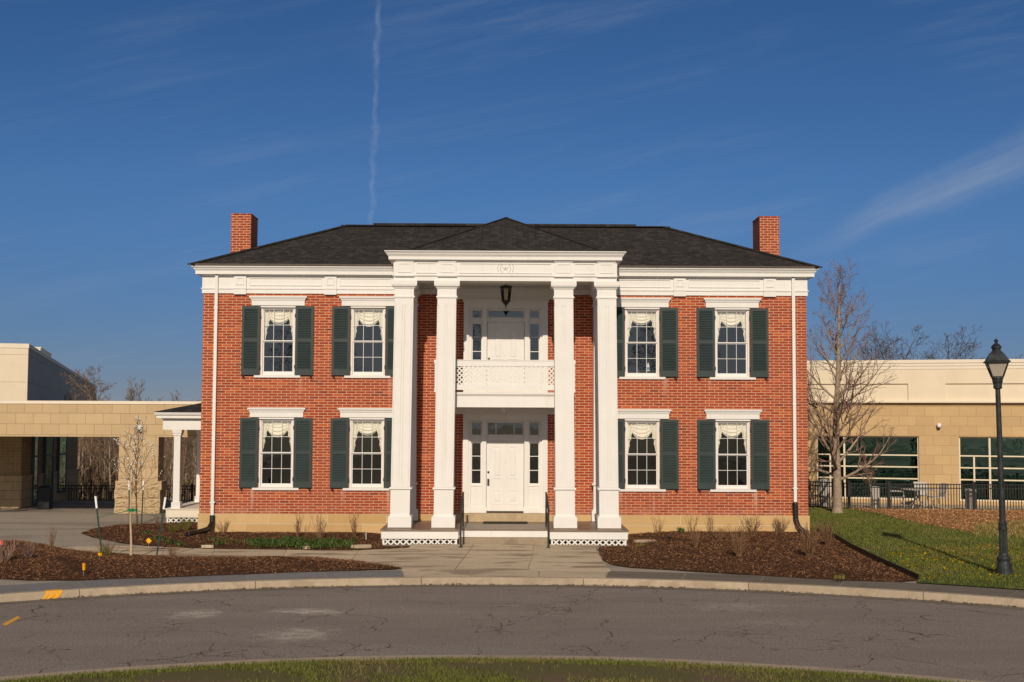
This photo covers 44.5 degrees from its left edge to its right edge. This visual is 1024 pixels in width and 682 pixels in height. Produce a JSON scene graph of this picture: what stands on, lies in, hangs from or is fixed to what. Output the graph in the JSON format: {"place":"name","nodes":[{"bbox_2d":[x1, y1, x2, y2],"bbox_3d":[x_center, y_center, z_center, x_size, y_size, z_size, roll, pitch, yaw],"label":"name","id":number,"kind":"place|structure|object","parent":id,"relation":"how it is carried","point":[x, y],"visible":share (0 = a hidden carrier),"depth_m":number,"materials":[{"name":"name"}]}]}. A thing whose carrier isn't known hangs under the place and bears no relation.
{"place":"outdoors","nodes":[
{"label":"outdoors","id":0,"kind":"place"},
{"bbox_2d":[75,437,196,500],"bbox_3d":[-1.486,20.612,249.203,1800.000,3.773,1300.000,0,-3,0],"label":"ground","id":1,"kind":"structure","parent":0,"point":[164,472],"depth_m":178.97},
{"bbox_2d":[0,436,79,508],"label":"brick annex","id":2,"kind":"object","parent":1,"relation":"on","point":[29,465],"visible":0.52,"depth_m":47.89,"materials":[{"name":"stone"}]},
{"bbox_2d":[31,436,39,504],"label":"window","id":3,"kind":"structure","parent":2,"relation":"in","point":[35,439],"depth_m":47.98,"materials":[{"name":"glass"}]},
{"bbox_2d":[43,437,54,485],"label":"window","id":4,"kind":"structure","parent":2,"relation":"in","point":[48,452],"depth_m":49.35,"materials":[{"name":"glass"}]},
{"bbox_2d":[57,437,67,492],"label":"window","id":5,"kind":"structure","parent":2,"relation":"in","point":[62,442],"depth_m":50.85,"materials":[{"name":"glass"}]},
{"bbox_2d":[0,343,95,461],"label":"cream hall","id":6,"kind":"structure","parent":1,"relation":"on","point":[28,372],"depth_m":65.31,"materials":[{"name":"stone"}]},
{"bbox_2d":[77,398,93,470],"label":"bare tree","id":7,"kind":"object","parent":1,"relation":"on","point":[79,450],"visible":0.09,"depth_m":57.79,"materials":[{"name":"brown plant"}]},
{"bbox_2d":[58,365,116,492],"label":"bare tree","id":8,"kind":"object","parent":1,"relation":"on","point":[88,387],"visible":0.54,"depth_m":71.58,"materials":[{"name":"brown plant"}]},
{"bbox_2d":[78,395,111,499],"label":"bare tree","id":9,"kind":"object","parent":1,"relation":"on","point":[87,452],"visible":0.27,"depth_m":56.52,"materials":[{"name":"brown plant"}]},
{"bbox_2d":[77,437,117,495],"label":"bare tree","id":10,"kind":"object","parent":1,"relation":"on","point":[89,456],"visible":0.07,"depth_m":61.56,"materials":[{"name":"brown plant"}]},
{"bbox_2d":[82,393,118,499],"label":"bare tree","id":11,"kind":"object","parent":1,"relation":"on","point":[103,496],"visible":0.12,"depth_m":59.77,"materials":[{"name":"brown plant"}]},
{"bbox_2d":[86,437,118,499],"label":"bare tree","id":12,"kind":"object","parent":1,"relation":"on","point":[109,450],"visible":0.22,"depth_m":56.60,"materials":[{"name":"brown plant"}]},
{"bbox_2d":[67,483,195,500],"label":"iron fence","id":13,"kind":"object","parent":1,"relation":"on","point":[111,488],"visible":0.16,"depth_m":51.61,"materials":[{"name":"metal"}]},
{"bbox_2d":[77,437,196,500],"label":"woodland brush","id":14,"kind":"object","parent":1,"relation":"on","point":[99,480],"visible":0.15,"depth_m":58.25,"materials":[{"name":"plant"}]},
{"bbox_2d":[125,377,151,400],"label":"bare tree","id":15,"kind":"object","parent":1,"relation":"on","point":[130,397],"visible":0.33,"depth_m":79.18,"materials":[{"name":"grey plant"}]},
{"bbox_2d":[164,390,189,495],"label":"bare tree","id":16,"kind":"object","parent":1,"relation":"on","point":[172,437],"visible":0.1,"depth_m":77.70,"materials":[{"name":"brown plant"}]},
{"bbox_2d":[164,437,193,499],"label":"bare tree","id":17,"kind":"object","parent":1,"relation":"on","point":[172,455],"visible":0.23,"depth_m":57.73,"materials":[{"name":"brown plant"}]},
{"bbox_2d":[171,437,196,484],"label":"bare tree","id":18,"kind":"object","parent":1,"relation":"on","point":[188,441],"visible":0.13,"depth_m":57.48,"materials":[{"name":"brown plant"}]},
{"bbox_2d":[182,437,196,499],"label":"bare tree","id":19,"kind":"object","parent":1,"relation":"on","point":[189,443],"visible":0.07,"depth_m":59.63,"materials":[{"name":"brown plant"}]},
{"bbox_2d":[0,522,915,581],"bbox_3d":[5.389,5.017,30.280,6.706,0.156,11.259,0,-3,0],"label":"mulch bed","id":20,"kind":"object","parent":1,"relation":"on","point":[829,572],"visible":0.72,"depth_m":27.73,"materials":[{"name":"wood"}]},
{"bbox_2d":[690,528,700,547],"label":"shrub","id":21,"kind":"object","parent":20,"relation":"on","point":[695,539],"visible":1,"depth_m":30.03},
{"bbox_2d":[713,526,728,540],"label":"shrub","id":22,"kind":"object","parent":20,"relation":"on","point":[723,534],"visible":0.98,"depth_m":31.74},
{"bbox_2d":[727,524,752,556],"bbox_3d":[5.111,4.475,28.020,0.592,0.795,0.526,0,-3,0],"label":"shrub","id":23,"kind":"object","parent":20,"relation":"on","point":[739,550],"visible":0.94,"depth_m":27.93,"materials":[{"name":"plant"}]},
{"bbox_2d":[739,514,765,535],"bbox_3d":[6.309,4.827,32.800,0.632,0.683,0.702,1,-4,-8],"label":"shrub","id":24,"kind":"object","parent":20,"relation":"on","point":[755,527],"visible":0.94,"depth_m":32.87,"materials":[{"name":"plant"}]},
{"bbox_2d":[773,515,788,531],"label":"shrub","id":25,"kind":"object","parent":20,"relation":"on","point":[779,526],"visible":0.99,"depth_m":34.13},
{"bbox_2d":[792,520,821,556],"bbox_3d":[6.632,4.472,28.127,0.637,0.854,0.565,-2,-4,31],"label":"shrub","id":26,"kind":"object","parent":20,"relation":"on","point":[807,549],"visible":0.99,"depth_m":28.07,"materials":[{"name":"plant"}]},
{"bbox_2d":[817,519,835,545],"bbox_3d":[7.848,4.767,31.178,0.484,0.731,0.545,-1,-4,21],"label":"shrub","id":27,"kind":"object","parent":20,"relation":"on","point":[828,534],"visible":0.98,"depth_m":31.10,"materials":[{"name":"plant"}]},
{"bbox_2d":[154,213,821,545],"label":"brick house","id":28,"kind":"structure","parent":1,"relation":"on","point":[446,367],"depth_m":34.63,"materials":[{"name":"brick"}]},
{"bbox_2d":[239,407,311,491],"bbox_3d":[-6.517,2.999,34.569,1.990,2.316,0.270,0,-3,0],"label":"window","id":29,"kind":"structure","parent":28,"relation":"in","point":[301,428],"depth_m":34.50,"materials":[{"name":"white paint"}]},
{"bbox_2d":[262,421,290,451],"bbox_3d":[-6.516,2.666,34.731,0.824,0.908,0.117,0,-3,0],"label":"curtain","id":30,"kind":"object","parent":28,"relation":"hanging from","point":[283,427],"visible":1,"depth_m":34.74,"materials":[{"name":"fabric"}]},
{"bbox_2d":[241,296,313,378],"bbox_3d":[-6.504,-0.095,34.758,1.990,2.316,0.270,0,-3,0],"label":"window","id":31,"kind":"structure","parent":28,"relation":"in","point":[303,325],"depth_m":34.69,"materials":[{"name":"white paint"}]},
{"bbox_2d":[264,310,292,343],"bbox_3d":[-6.504,-0.374,34.916,0.824,1.016,0.117,0,-3,0],"label":"curtain","id":32,"kind":"object","parent":28,"relation":"hanging from","point":[275,316],"visible":1,"depth_m":34.93,"materials":[{"name":"fabric"}]},
{"bbox_2d":[330,408,391,491],"bbox_3d":[-4.017,3.010,34.583,1.990,2.316,0.270,0,-3,0],"label":"window","id":33,"kind":"structure","parent":28,"relation":"in","point":[340,464],"depth_m":34.53,"materials":[{"name":"white paint"}]},
{"bbox_2d":[331,296,394,378],"bbox_3d":[-4.004,-0.084,34.772,1.990,2.316,0.270,0,-3,0],"label":"window","id":34,"kind":"structure","parent":28,"relation":"in","point":[340,361],"depth_m":34.71,"materials":[{"name":"white paint"}]},
{"bbox_2d":[353,422,381,451],"bbox_3d":[-4.017,2.748,34.741,0.824,1.050,0.117,0,-3,0],"label":"curtain","id":35,"kind":"object","parent":28,"relation":"hanging from","point":[370,428],"visible":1,"depth_m":34.75,"materials":[{"name":"fabric"}]},
{"bbox_2d":[354,310,382,339],"bbox_3d":[-4.004,-0.354,34.930,0.824,1.032,0.117,0,-3,0],"label":"curtain","id":36,"kind":"object","parent":28,"relation":"hanging from","point":[368,316],"visible":1,"depth_m":34.94,"materials":[{"name":"fabric"}]},
{"bbox_2d":[486,441,523,512],"bbox_3d":[-0.191,3.772,34.675,1.030,1.970,0.119,0,-3,0],"label":"front door","id":37,"kind":"structure","parent":28,"relation":"in","point":[505,459],"depth_m":34.68,"materials":[{"name":"white paint"}]},
{"bbox_2d":[483,521,527,523],"bbox_3d":[-0.181,4.901,33.744,1.200,0.018,0.540,0,-3,0],"label":"doormat","id":38,"kind":"object","parent":28,"relation":"on","point":[505,522],"visible":1,"depth_m":33.65,"materials":[{"name":"rubber"}]},
{"bbox_2d":[487,322,523,391],"bbox_3d":[-0.177,0.452,34.887,1.030,1.955,0.100,0,-3,0],"label":"balcony door","id":39,"kind":"structure","parent":28,"relation":"in","point":[505,340],"depth_m":34.91,"materials":[{"name":"white paint"}]},
{"bbox_2d":[500,285,511,306],"bbox_3d":[-0.163,-1.262,33.689,0.330,0.760,0.286,0,-3,0],"label":"hanging lantern","id":40,"kind":"object","parent":28,"relation":"hanging from","point":[508,300],"visible":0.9,"depth_m":33.63,"materials":[{"name":"black metal"}]},
{"bbox_2d":[627,312,655,344],"bbox_3d":[3.621,-0.311,34.972,0.824,1.051,0.117,0,-3,0],"label":"curtain","id":41,"kind":"object","parent":28,"relation":"hanging from","point":[638,318],"visible":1,"depth_m":34.99,"materials":[{"name":"fabric"}]},
{"bbox_2d":[628,423,655,451],"bbox_3d":[3.608,2.772,34.784,0.824,1.028,0.117,0,-3,0],"label":"curtain","id":42,"kind":"object","parent":28,"relation":"hanging from","point":[641,430],"visible":1,"depth_m":34.80,"materials":[{"name":"fabric"}]},
{"bbox_2d":[616,297,677,380],"bbox_3d":[3.621,-0.049,34.814,1.990,2.316,0.270,0,-3,0],"label":"window","id":43,"kind":"structure","parent":28,"relation":"in","point":[668,317],"depth_m":34.76,"materials":[{"name":"white paint"}]},
{"bbox_2d":[618,409,678,492],"bbox_3d":[3.608,3.045,34.626,1.990,2.316,0.270,0,-3,0],"label":"window","id":44,"kind":"structure","parent":28,"relation":"in","point":[669,429],"depth_m":34.57,"materials":[{"name":"white paint"}]},
{"bbox_2d":[717,312,745,341],"bbox_3d":[6.131,-0.330,34.988,0.824,0.989,0.117,0,-3,0],"label":"curtain","id":45,"kind":"object","parent":28,"relation":"hanging from","point":[731,318],"visible":1,"depth_m":35.00,"materials":[{"name":"fabric"}]},
{"bbox_2d":[718,423,746,453],"bbox_3d":[6.118,2.723,34.802,0.824,0.907,0.117,0,-3,0],"label":"curtain","id":46,"kind":"object","parent":28,"relation":"hanging from","point":[735,430],"visible":1,"depth_m":34.81,"materials":[{"name":"fabric"}]},
{"bbox_2d":[697,298,768,380],"bbox_3d":[6.131,-0.038,34.828,1.990,2.316,0.270,0,-3,0],"label":"window","id":47,"kind":"structure","parent":28,"relation":"in","point":[707,334],"depth_m":34.76,"materials":[{"name":"white paint"}]},
{"bbox_2d":[697,409,769,492],"bbox_3d":[6.118,3.056,34.640,1.990,2.316,0.270,0,-3,0],"label":"window","id":48,"kind":"structure","parent":28,"relation":"in","point":[707,434],"depth_m":34.58,"materials":[{"name":"white paint"}]},
{"bbox_2d":[852,331,913,359],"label":"bare tree","id":49,"kind":"object","parent":1,"relation":"on","point":[876,355],"visible":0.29,"depth_m":75.11,"materials":[{"name":"plant"}]},
{"bbox_2d":[865,320,961,359],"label":"bare tree","id":50,"kind":"object","parent":1,"relation":"on","point":[920,338],"visible":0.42,"depth_m":76.47,"materials":[{"name":"plant"}]},
{"bbox_2d":[807,359,1023,505],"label":"cream and stone building","id":51,"kind":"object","parent":1,"relation":"on","point":[956,398],"visible":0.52,"depth_m":47.71,"materials":[{"name":"beige stone"}]},
{"bbox_2d":[816,435,918,499],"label":"window","id":52,"kind":"structure","parent":51,"relation":"in","point":[902,466],"depth_m":48.30,"materials":[{"name":"green glass"}]},
{"bbox_2d":[959,437,1023,501],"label":"window","id":53,"kind":"structure","parent":51,"relation":"in","point":[978,464],"depth_m":47.20,"materials":[{"name":"green glass"}]},
{"bbox_2d":[808,478,1023,509],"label":"iron fence","id":54,"kind":"object","parent":1,"relation":"on","point":[848,486],"visible":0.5,"depth_m":43.52,"materials":[{"name":"metal"}]},
{"bbox_2d":[915,324,984,359],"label":"bare tree","id":55,"kind":"object","parent":1,"relation":"on","point":[971,346],"visible":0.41,"depth_m":80.74,"materials":[{"name":"plant"}]},
{"bbox_2d":[0,570,402,592],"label":"sidewalk","id":56,"kind":"structure","parent":0,"point":[161,580],"depth_m":24.67,"materials":[{"name":"concrete"}]},
{"bbox_2d":[61,546,410,566],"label":"garden path","id":57,"kind":"structure","parent":0,"point":[396,557],"depth_m":29.52,"materials":[{"name":"concrete"}]},
{"bbox_2d":[403,570,606,577],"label":"sidewalk","id":58,"kind":"structure","parent":0,"point":[515,573],"depth_m":25.80,"materials":[{"name":"concrete"}]},
{"bbox_2d":[402,544,610,571],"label":"front walk","id":59,"kind":"structure","parent":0,"point":[493,557],"depth_m":28.68,"materials":[{"name":"concrete"}]},
{"bbox_2d":[458,492,463,547],"bbox_3d":[-1.273,4.527,31.798,0.110,1.265,1.863,0,-3,0],"label":"handrail","id":60,"kind":"object","parent":59,"relation":"on","point":[462,513],"visible":1,"depth_m":31.02,"materials":[{"name":"black metal"}]},
{"bbox_2d":[545,492,550,547],"bbox_3d":[0.897,4.537,31.810,0.110,1.265,1.863,0,-3,0],"label":"handrail","id":61,"kind":"object","parent":59,"relation":"on","point":[546,510],"visible":1,"depth_m":31.57,"materials":[{"name":"black metal"}]},
{"bbox_2d":[0,501,1022,596],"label":"driveway","id":62,"kind":"structure","parent":0,"point":[69,521],"depth_m":36.73,"materials":[{"name":"concrete"}]},
{"bbox_2d":[38,485,53,508],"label":"litter bin","id":63,"kind":"object","parent":62,"relation":"on","point":[45,496],"visible":1,"depth_m":46.24,"materials":[{"name":"black metal"}]},
{"bbox_2d":[0,400,200,513],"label":"stone portal","id":64,"kind":"object","parent":62,"relation":"on","point":[72,418],"visible":0.75,"depth_m":41.52,"materials":[{"name":"stone"}]},
{"bbox_2d":[0,541,400,579],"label":"mulch bed","id":65,"kind":"object","parent":62,"relation":"on","point":[87,571],"visible":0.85,"depth_m":26.05,"materials":[{"name":"wood"}]},
{"bbox_2d":[0,536,19,561],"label":"shrub","id":66,"kind":"object","parent":65,"relation":"on","point":[9,552],"visible":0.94,"depth_m":26.69,"materials":[{"name":"plant"}]},
{"bbox_2d":[17,540,37,557],"bbox_3d":[-10.524,4.534,27.161,0.435,0.438,0.517,-1,-4,23],"label":"shrub","id":67,"kind":"object","parent":65,"relation":"on","point":[28,551],"visible":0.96,"depth_m":27.15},
{"bbox_2d":[48,528,56,546],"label":"shrub","id":68,"kind":"object","parent":65,"relation":"on","point":[51,539],"visible":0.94,"depth_m":30.11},
{"bbox_2d":[94,496,101,555],"bbox_3d":[-9.292,4.172,28.108,0.218,1.361,0.042,0,-3,0],"label":"tree stake","id":69,"kind":"object","parent":65,"relation":"on","point":[96,504],"visible":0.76,"depth_m":28.11,"materials":[{"name":"green metal"}]},
{"bbox_2d":[97,544,112,555],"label":"shrub","id":70,"kind":"object","parent":65,"relation":"on","point":[106,553],"visible":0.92,"depth_m":27.81,"materials":[{"name":"green plant"}]},
{"bbox_2d":[97,539,116,553],"bbox_3d":[-9.225,4.684,28.472,0.476,0.404,0.401,-3,-5,42],"label":"shrub","id":71,"kind":"object","parent":65,"relation":"on","point":[107,545],"visible":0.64,"depth_m":28.48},
{"bbox_2d":[118,427,145,554],"bbox_3d":[-8.644,3.421,28.162,0.644,3.032,0.547,-3,-5,43],"label":"sapling","id":72,"kind":"object","parent":65,"relation":"on","point":[130,522],"visible":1,"depth_m":28.22,"materials":[{"name":"brown plant"}]},
{"bbox_2d":[96,508,163,517],"bbox_3d":[-8.599,3.891,28.216,1.567,0.209,0.158,0,-3,-2],"label":"tree tie","id":73,"kind":"object","parent":72,"relation":"attached to","point":[132,510],"visible":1,"depth_m":28.21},
{"bbox_2d":[156,497,166,555],"bbox_3d":[-7.901,4.190,28.154,0.211,1.342,0.042,0,-3,0],"label":"tree stake","id":74,"kind":"object","parent":65,"relation":"on","point":[164,503],"visible":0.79,"depth_m":28.14,"materials":[{"name":"green metal"}]},
{"bbox_2d":[165,545,178,556],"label":"shrub","id":75,"kind":"object","parent":65,"relation":"on","point":[170,551],"visible":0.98,"depth_m":28.08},
{"bbox_2d":[83,522,409,549],"bbox_3d":[-7.242,5.195,33.512,10.831,0.095,6.224,-1,-4,26],"label":"mulch bed","id":76,"kind":"object","parent":62,"relation":"on","point":[233,543],"visible":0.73,"depth_m":32.70,"materials":[{"name":"wood"}]},
{"bbox_2d":[112,416,170,523],"bbox_3d":[-11.297,3.873,37.251,1.689,3.336,1.739,0,-4,11],"label":"sapling","id":77,"kind":"object","parent":76,"relation":"on","point":[134,449],"visible":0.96,"depth_m":37.28,"materials":[{"name":"plant"}]},
{"bbox_2d":[141,481,143,522],"bbox_3d":[-11.042,4.819,37.365,0.070,1.279,0.042,0,-3,0],"label":"tree stake","id":78,"kind":"object","parent":76,"relation":"on","point":[142,501],"visible":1,"depth_m":37.36,"materials":[{"name":"green metal"}]},
{"bbox_2d":[176,515,196,529],"bbox_3d":[-9.169,5.107,35.112,0.575,0.448,0.553,0,-3,0],"label":"shrub","id":79,"kind":"object","parent":76,"relation":"on","point":[187,524],"visible":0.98,"depth_m":35.06,"materials":[{"name":"green plant"}]},
{"bbox_2d":[215,518,230,534],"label":"shrub","id":80,"kind":"object","parent":76,"relation":"on","point":[225,526],"visible":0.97,"depth_m":33.45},
{"bbox_2d":[141,530,358,548],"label":"daylily leaves","id":81,"kind":"object","parent":76,"relation":"on","point":[300,542],"visible":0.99,"depth_m":30.95,"materials":[{"name":"green plant"}]},
{"bbox_2d":[293,511,303,536],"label":"shrub","id":82,"kind":"object","parent":76,"relation":"on","point":[297,531],"visible":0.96,"depth_m":32.86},
{"bbox_2d":[308,512,327,537],"bbox_3d":[-5.014,4.785,32.401,0.508,0.734,0.292,-1,-4,24],"label":"shrub","id":83,"kind":"object","parent":76,"relation":"on","point":[320,534],"visible":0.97,"depth_m":32.35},
{"bbox_2d":[349,513,358,536],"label":"shrub","id":84,"kind":"object","parent":76,"relation":"on","point":[354,527],"visible":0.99,"depth_m":33.05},
{"bbox_2d":[351,544,371,547],"bbox_3d":[-3.673,5.014,30.527,0.511,0.068,0.288,0,-3,0],"label":"flat stone","id":85,"kind":"object","parent":76,"relation":"on","point":[362,546],"visible":1,"depth_m":30.41,"materials":[{"name":"stone"}]},
{"bbox_2d":[0,587,1023,681],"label":"road","id":86,"kind":"structure","parent":0,"point":[976,643],"depth_m":19.96,"materials":[{"name":"asphalt"}]},
{"bbox_2d":[2,659,934,681],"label":"grass island","id":87,"kind":"structure","parent":86,"relation":"on","point":[550,674],"depth_m":15.65,"materials":[{"name":"plant"}]},
{"bbox_2d":[0,655,970,681],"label":"island grass","id":88,"kind":"structure","parent":87,"relation":"on","point":[800,672],"depth_m":15.80,"materials":[{"name":"plant"}]},
{"bbox_2d":[0,655,985,681],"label":"island kerb","id":89,"kind":"structure","parent":86,"relation":"on","point":[15,677],"depth_m":16.38,"materials":[{"name":"concrete"}]},
{"bbox_2d":[0,576,1023,606],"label":"kerb","id":90,"kind":"structure","parent":86,"relation":"on","point":[514,580],"depth_m":24.37,"materials":[{"name":"concrete"}]},
{"bbox_2d":[42,589,61,598],"bbox_3d":[-8.468,4.664,22.985,0.361,0.154,0.207,2,-4,-30],"label":"paint mark","id":91,"kind":"object","parent":90,"relation":"on","point":[49,594],"visible":1,"depth_m":22.93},
{"bbox_2d":[0,585,1023,609],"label":"gutter strip","id":92,"kind":"object","parent":86,"relation":"on","point":[729,590],"visible":1,"depth_m":24.17,"materials":[{"name":"concrete"}]},
{"bbox_2d":[40,583,1023,606],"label":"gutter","id":93,"kind":"object","parent":86,"relation":"on","point":[534,584],"visible":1,"depth_m":24.36,"materials":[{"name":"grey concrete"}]},
{"bbox_2d":[0,0,1023,400],"label":"sky","id":94,"kind":"structure","parent":0,"point":[886,136],"materials":[{"name":"blue"}]},
{"bbox_2d":[607,571,1023,597],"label":"sidewalk","id":95,"kind":"structure","parent":0,"point":[848,583],"depth_m":24.64,"materials":[{"name":"concrete"}]},
{"bbox_2d":[808,507,1023,589],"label":"lawn","id":96,"kind":"structure","parent":0,"point":[935,581],"depth_m":30.67,"materials":[{"name":"plant"}]},
{"bbox_2d":[807,257,899,512],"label":"bare tree","id":97,"kind":"object","parent":96,"relation":"on","point":[833,440],"visible":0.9,"depth_m":41.98,"materials":[{"name":"grey plant"}]},
{"bbox_2d":[817,528,919,580],"bbox_3d":[8.399,5.041,30.000,0.170,0.170,10.338,0,-3,3],"label":"garden edging","id":98,"kind":"object","parent":96,"relation":"on","point":[889,564],"visible":0.53,"depth_m":28.10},
{"bbox_2d":[825,507,1023,536],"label":"straw litter","id":99,"kind":"object","parent":96,"relation":"on","point":[961,513],"visible":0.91,"depth_m":39.71,"materials":[{"name":"plant"}]},
{"bbox_2d":[983,339,1012,575],"bbox_3d":[9.967,2.379,25.601,0.495,4.898,0.495,-1,-4,16],"label":"street lamp","id":100,"kind":"object","parent":96,"relation":"on","point":[996,361],"visible":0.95,"depth_m":25.54,"materials":[{"name":"metal"}]},
{"bbox_2d":[973,519,1023,538],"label":"tall grass","id":101,"kind":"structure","parent":96,"relation":"on","point":[988,532],"depth_m":34.65,"materials":[{"name":"plant"}]},
{"bbox_2d":[811,502,1023,509],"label":"patio","id":102,"kind":"structure","parent":0,"point":[885,505],"depth_m":46.34,"materials":[{"name":"concrete"}]},
{"bbox_2d":[818,479,828,506],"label":"litter bin","id":103,"kind":"object","parent":102,"relation":"on","point":[823,480],"visible":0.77,"depth_m":45.56,"materials":[{"name":"grey metal"}]},
{"bbox_2d":[860,451,876,507],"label":"sapling","id":104,"kind":"object","parent":102,"relation":"on","point":[863,455],"visible":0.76,"depth_m":44.43,"materials":[{"name":"brown plant"}]},
{"bbox_2d":[870,486,879,507],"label":"litter bin","id":105,"kind":"object","parent":102,"relation":"on","point":[875,497],"visible":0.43,"depth_m":44.90,"materials":[{"name":"grey metal"}]},
{"bbox_2d":[901,488,932,508],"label":"patio table","id":106,"kind":"object","parent":102,"relation":"on","point":[916,495],"visible":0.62,"depth_m":44.67,"materials":[{"name":"metal"}]},
{"bbox_2d":[913,482,933,507],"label":"patio chair","id":107,"kind":"object","parent":102,"relation":"on","point":[921,491],"visible":0.39,"depth_m":46.10,"materials":[{"name":"metal"}]},
{"bbox_2d":[926,483,947,508],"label":"patio chair","id":108,"kind":"object","parent":102,"relation":"on","point":[934,496],"visible":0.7,"depth_m":45.04,"materials":[{"name":"metal"}]},
{"bbox_2d":[964,489,975,508],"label":"litter bin","id":109,"kind":"object","parent":102,"relation":"on","point":[970,497],"visible":0.28,"depth_m":44.01,"materials":[{"name":"grey metal"}]},
{"bbox_2d":[888,544,1023,578],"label":"dandelions","id":110,"kind":"object","parent":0,"point":[960,559],"visible":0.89,"depth_m":27.90,"materials":[{"name":"yellow plant"}]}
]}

